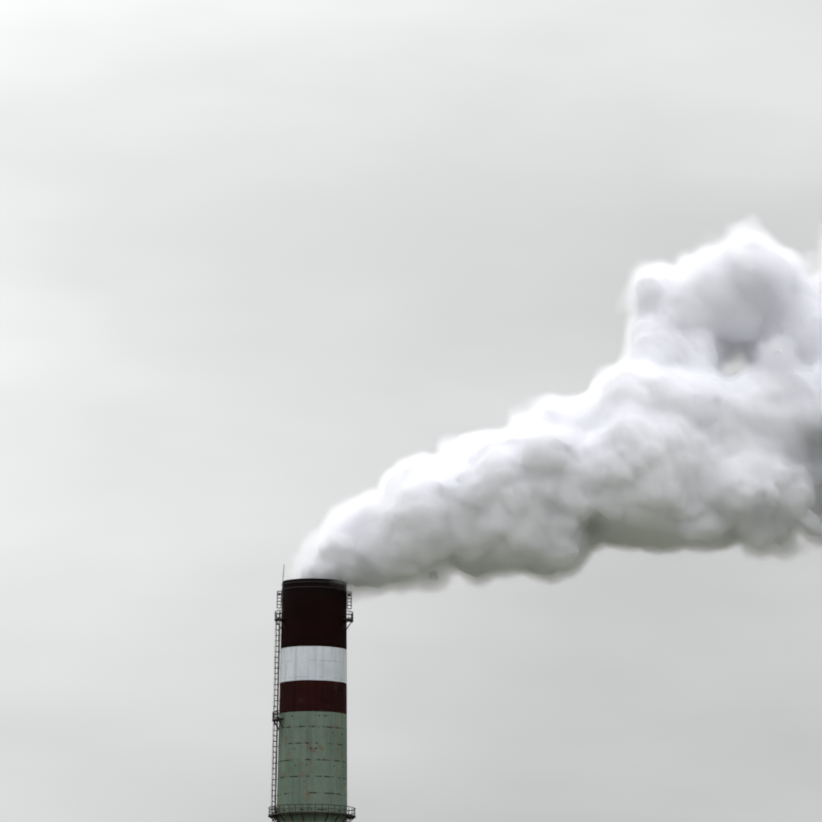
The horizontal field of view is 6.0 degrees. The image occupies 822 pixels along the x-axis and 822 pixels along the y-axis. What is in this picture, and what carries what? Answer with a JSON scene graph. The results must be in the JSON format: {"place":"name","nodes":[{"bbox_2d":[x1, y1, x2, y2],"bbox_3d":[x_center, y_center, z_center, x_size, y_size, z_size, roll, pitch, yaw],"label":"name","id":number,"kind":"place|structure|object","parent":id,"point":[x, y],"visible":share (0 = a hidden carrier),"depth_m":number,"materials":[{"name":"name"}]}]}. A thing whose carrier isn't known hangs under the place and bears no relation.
{"place":"outdoors","nodes":[
{"label":"outdoors","id":0,"kind":"place"},
{"bbox_2d":[268,568,355,821],"bbox_3d":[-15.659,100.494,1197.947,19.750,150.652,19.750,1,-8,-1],"label":"chimney shaft","id":1,"kind":"object","parent":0,"point":[310,717],"visible":1,"depth_m":1202.03,"materials":[{"name":"green"}]},
{"bbox_2d":[0,0,821,821],"label":"sky","id":2,"kind":"structure","parent":0,"point":[263,263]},
{"bbox_2d":[301,240,821,587],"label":"smoke","id":3,"kind":"object","parent":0,"point":[669,411],"depth_m":1203.38,"materials":[{"name":"white"}]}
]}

